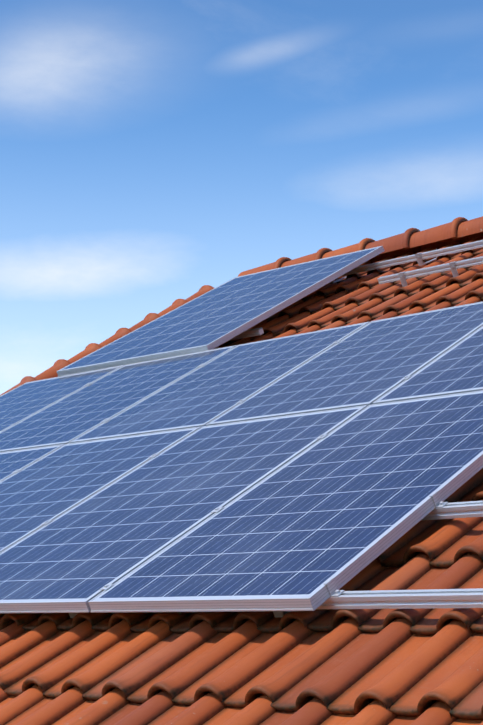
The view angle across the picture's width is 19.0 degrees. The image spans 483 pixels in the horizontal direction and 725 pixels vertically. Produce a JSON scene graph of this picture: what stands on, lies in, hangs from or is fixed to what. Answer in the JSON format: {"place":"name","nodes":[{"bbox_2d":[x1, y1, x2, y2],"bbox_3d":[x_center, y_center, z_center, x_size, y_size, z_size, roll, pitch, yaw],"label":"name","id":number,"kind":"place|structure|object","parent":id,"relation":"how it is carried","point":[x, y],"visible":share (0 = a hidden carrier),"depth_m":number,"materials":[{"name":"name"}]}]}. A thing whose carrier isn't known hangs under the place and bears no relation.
{"place":"outdoors","nodes":[
{"label":"outdoors","id":0,"kind":"place"},
{"bbox_2d":[0,0,482,394],"label":"sky","id":1,"kind":"structure","parent":0,"point":[153,153],"materials":[{"name":"blue"}]},
{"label":"house walls","id":2,"kind":"object","parent":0,"visible":0},
{"bbox_2d":[13,256,481,704],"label":"roof deck","id":3,"kind":"structure","parent":2,"relation":"on","point":[370,699],"depth_m":4.55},
{"bbox_2d":[0,237,482,724],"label":"roof tiles","id":4,"kind":"object","parent":3,"relation":"on","point":[403,666],"visible":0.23,"depth_m":4.47,"materials":[{"name":"ceramic"}]},
{"bbox_2d":[69,613,77,617],"bbox_3d":[-0.475,0.825,5.427,0.040,0.126,0.476,-9,15,42],"label":"roof hook","id":5,"kind":"object","parent":4,"relation":"on","point":[72,615],"visible":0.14,"depth_m":5.26,"materials":[{"name":"metal"}]},
{"bbox_2d":[0,285,213,395],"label":"verge caps","id":6,"kind":"object","parent":4,"relation":"attached to","point":[51,372],"visible":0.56,"depth_m":10.93,"materials":[{"name":"ceramic"}]},
{"bbox_2d":[228,327,263,340],"bbox_3d":[-0.487,-0.099,9.812,1.680,0.040,0.040,-9,14,42],"label":"rail top","id":7,"kind":"object","parent":4,"relation":"on","point":[252,332],"visible":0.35,"depth_m":9.29,"materials":[{"name":"metal"}]},
{"bbox_2d":[273,611,290,616],"bbox_3d":[0.257,0.704,4.756,0.040,0.126,0.476,-9,15,42],"label":"roof hook","id":8,"kind":"object","parent":4,"relation":"on","point":[279,613],"visible":0.07,"depth_m":4.59,"materials":[{"name":"metal"}]},
{"bbox_2d":[329,276,346,283],"bbox_3d":[0.844,-0.698,10.717,0.040,0.126,0.664,-9,15,42],"label":"mounting rail","id":9,"kind":"object","parent":4,"relation":"attached to","point":[331,282],"visible":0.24,"depth_m":10.52,"materials":[{"name":"metal"}]},
{"bbox_2d":[317,588,482,608],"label":"rail","id":10,"kind":"object","parent":4,"relation":"on","point":[425,598],"depth_m":4.18,"materials":[{"name":"metal"}]},
{"bbox_2d":[0,444,64,481],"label":"panel","id":11,"kind":"object","parent":10,"relation":"on","point":[11,461],"visible":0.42,"depth_m":7.63,"materials":[{"name":"glass"},{"name":"silicon"},{"name":"aluminium"}]},
{"bbox_2d":[0,427,200,551],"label":"panel","id":12,"kind":"object","parent":10,"relation":"on","point":[35,495],"visible":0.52,"depth_m":6.84,"materials":[{"name":"glass"},{"name":"silicon"},{"name":"aluminium"}]},
{"bbox_2d":[41,520,52,524],"bbox_3d":[-0.834,0.682,6.174,0.036,0.009,0.040,-9,14,42],"label":"panel clamp","id":13,"kind":"object","parent":12,"relation":"attached to","point":[46,522],"visible":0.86,"depth_m":6.17,"materials":[{"name":"metal"}]},
{"bbox_2d":[0,405,366,612],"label":"panel","id":14,"kind":"object","parent":10,"relation":"on","point":[76,558],"visible":0.77,"depth_m":5.87,"materials":[{"name":"glass"},{"name":"silicon"},{"name":"aluminium"}]},
{"bbox_2d":[99,584,113,589],"bbox_3d":[-0.471,0.782,5.043,0.036,0.008,0.040,-9,15,42],"label":"panel clamp","id":15,"kind":"object","parent":14,"relation":"attached to","point":[106,586],"visible":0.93,"depth_m":5.04,"materials":[{"name":"metal"}]},
{"bbox_2d":[210,507,223,512],"bbox_3d":[-0.094,0.559,5.495,0.036,0.009,0.040,-9,14,42],"label":"panel clamp","id":16,"kind":"object","parent":14,"relation":"attached to","point":[216,510],"visible":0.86,"depth_m":5.49,"materials":[{"name":"metal"}]},
{"bbox_2d":[316,434,327,438],"bbox_3d":[0.335,0.306,6.008,0.036,0.009,0.040,-9,15,42],"label":"panel clamp","id":17,"kind":"object","parent":14,"relation":"attached to","point":[322,436],"visible":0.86,"depth_m":6.00,"materials":[{"name":"metal"}]},
{"bbox_2d":[88,390,482,612],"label":"panel","id":18,"kind":"object","parent":10,"relation":"on","point":[343,504],"visible":0.98,"depth_m":5.04,"materials":[{"name":"glass"},{"name":"silicon"},{"name":"aluminium"}]},
{"bbox_2d":[323,578,343,596],"bbox_3d":[0.280,0.680,4.365,0.039,0.045,0.036,-9,15,42],"label":"end clamp","id":19,"kind":"object","parent":18,"relation":"attached to","point":[333,590],"visible":1,"depth_m":4.36,"materials":[{"name":"metal"}]},
{"bbox_2d":[429,491,447,507],"bbox_3d":[0.657,0.457,4.817,0.039,0.045,0.036,-9,15,42],"label":"end clamp","id":20,"kind":"object","parent":18,"relation":"attached to","point":[435,496],"visible":0.96,"depth_m":4.81,"materials":[{"name":"metal"}]},
{"bbox_2d":[398,271,407,286],"bbox_3d":[1.154,-0.576,9.543,0.040,0.136,0.324,-9,15,42],"label":"roof hook","id":21,"kind":"object","parent":4,"relation":"on","point":[402,279],"visible":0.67,"depth_m":9.42,"materials":[{"name":"metal"}]},
{"bbox_2d":[340,240,482,276],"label":"rail top","id":22,"kind":"object","parent":4,"relation":"on","point":[424,255],"depth_m":9.97,"materials":[{"name":"metal"}]},
{"bbox_2d":[56,246,384,376],"bbox_3d":[-0.126,-0.365,10.074,1.526,0.061,2.020,-9,15,42],"label":"solar panel","id":23,"kind":"object","parent":22,"relation":"on","point":[221,314],"visible":0.96,"depth_m":9.89,"materials":[{"name":"glass"},{"name":"silicon"},{"name":"aluminium"}]},
{"bbox_2d":[415,252,436,265],"bbox_3d":[1.427,-0.799,10.179,0.040,0.136,0.664,-9,15,42],"label":"roof hook","id":24,"kind":"object","parent":4,"relation":"attached to","point":[419,259],"visible":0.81,"depth_m":9.94,"materials":[{"name":"metal"}]},
{"bbox_2d":[378,256,482,283],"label":"rail top","id":25,"kind":"object","parent":4,"relation":"on","point":[433,269],"visible":1,"depth_m":9.28,"materials":[{"name":"metal"}]},
{"bbox_2d":[422,501,482,519],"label":"rail","id":26,"kind":"object","parent":4,"relation":"on","point":[468,509],"depth_m":4.77,"materials":[{"name":"metal"}]},
{"bbox_2d":[449,261,458,276],"bbox_3d":[1.446,-0.624,9.274,0.040,0.136,0.324,-9,15,42],"label":"roof hook","id":27,"kind":"object","parent":4,"relation":"on","point":[454,269],"visible":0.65,"depth_m":9.16,"materials":[{"name":"metal"}]},
{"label":"roof slope","id":28,"kind":"object","parent":3,"relation":"on","visible":0},
{"bbox_2d":[238,216,482,276],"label":"ridge caps","id":29,"kind":"object","parent":28,"relation":"on","point":[458,229],"visible":0.73,"depth_m":10.62,"materials":[{"name":"ceramic"}]},
{"label":"middle rail","id":30,"kind":"object","parent":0,"visible":0},
{"bbox_2d":[0,365,123,431],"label":"panel","id":31,"kind":"object","parent":30,"relation":"on","point":[23,402],"visible":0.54,"depth_m":9.36,"materials":[{"name":"glass"},{"name":"silicon"},{"name":"aluminium"}]},
{"bbox_2d":[0,345,236,451],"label":"panel","id":32,"kind":"object","parent":30,"relation":"on","point":[76,414],"visible":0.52,"depth_m":8.48,"materials":[{"name":"glass"},{"name":"silicon"},{"name":"aluminium"}]},
{"bbox_2d":[69,322,368,442],"bbox_3d":[-0.094,0.116,7.837,1.003,0.041,1.499,-9,15,42],"label":"panel","id":33,"kind":"object","parent":30,"relation":"on","point":[208,392],"visible":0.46,"depth_m":7.77,"materials":[{"name":"glass"},{"name":"silicon"},{"name":"aluminium"}]},
{"bbox_2d":[206,302,482,425],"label":"panel","id":34,"kind":"object","parent":30,"relation":"on","point":[369,363],"visible":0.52,"depth_m":7.06,"materials":[{"name":"glass"},{"name":"silicon"},{"name":"aluminium"}]},
{"bbox_2d":[372,326,482,403],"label":"panel","id":35,"kind":"object","parent":30,"relation":"on","point":[457,368],"visible":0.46,"depth_m":6.33,"materials":[{"name":"glass"},{"name":"silicon solar cells"},{"name":"aluminium"}]}
]}

